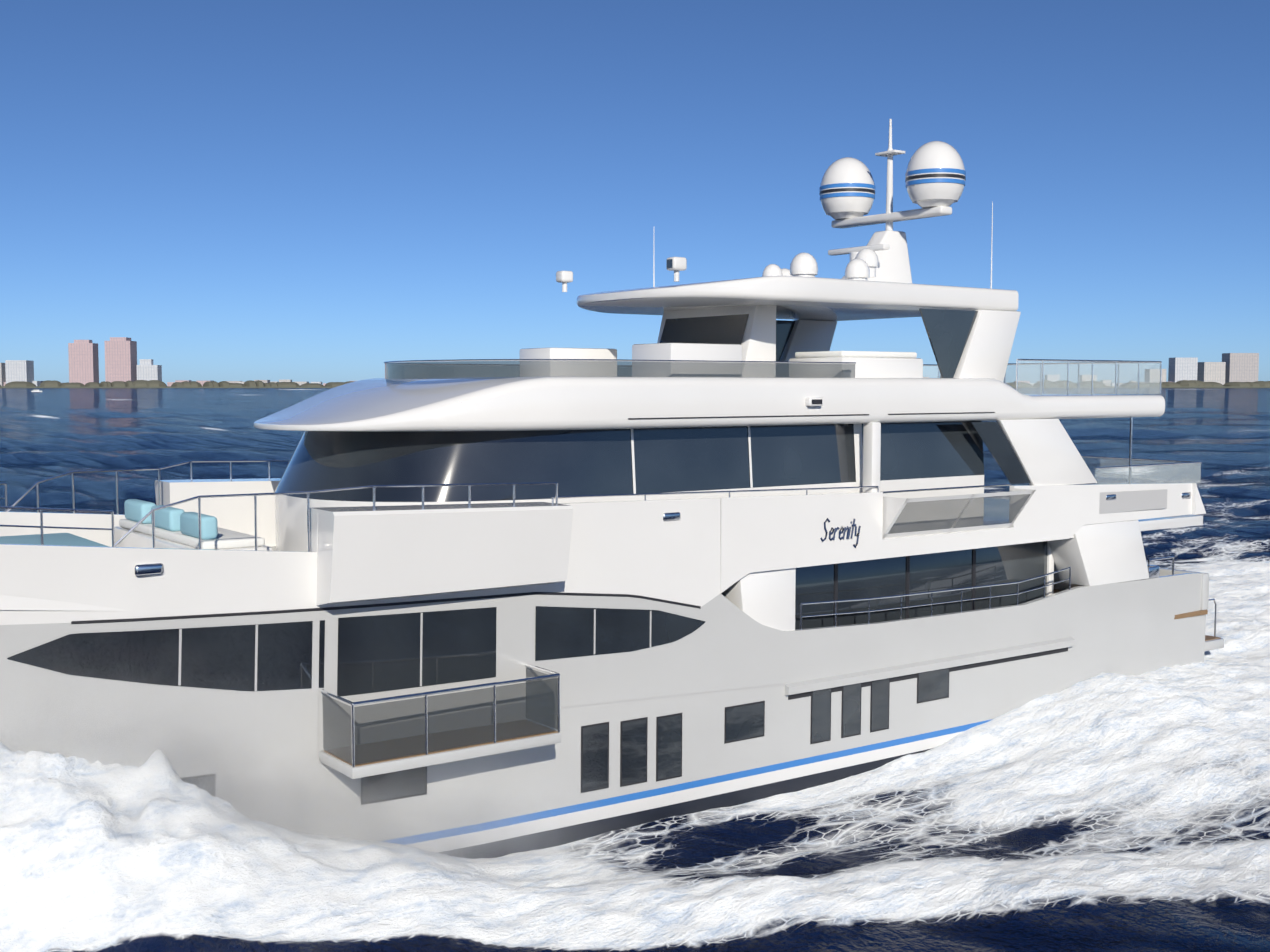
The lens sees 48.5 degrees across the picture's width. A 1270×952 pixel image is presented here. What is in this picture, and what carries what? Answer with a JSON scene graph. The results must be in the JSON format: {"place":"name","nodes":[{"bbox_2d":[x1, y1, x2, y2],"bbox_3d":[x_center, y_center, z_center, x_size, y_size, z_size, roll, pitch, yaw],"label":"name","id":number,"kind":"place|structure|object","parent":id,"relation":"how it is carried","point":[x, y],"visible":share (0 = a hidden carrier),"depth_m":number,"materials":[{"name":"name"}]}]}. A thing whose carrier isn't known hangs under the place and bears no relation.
{"place":"outdoors","nodes":[
{"label":"outdoors","id":0,"kind":"place"},
{"bbox_2d":[0,385,1269,951],"bbox_3d":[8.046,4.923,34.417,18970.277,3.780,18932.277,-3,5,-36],"label":"sea water","id":1,"kind":"structure","parent":0,"point":[1112,813],"depth_m":25.80,"materials":[{"name":"blue liquid"}]},
{"bbox_2d":[0,119,1223,858],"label":"yacht","id":2,"kind":"object","parent":1,"relation":"on","point":[716,541],"visible":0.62,"depth_m":27.89,"materials":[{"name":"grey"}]},
{"bbox_2d":[0,337,1269,387],"bbox_3d":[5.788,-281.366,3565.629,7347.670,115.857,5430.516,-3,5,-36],"label":"city skyline","id":3,"kind":"structure","parent":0,"point":[123,369],"depth_m":3235.67,"materials":[{"name":"grey concrete"}]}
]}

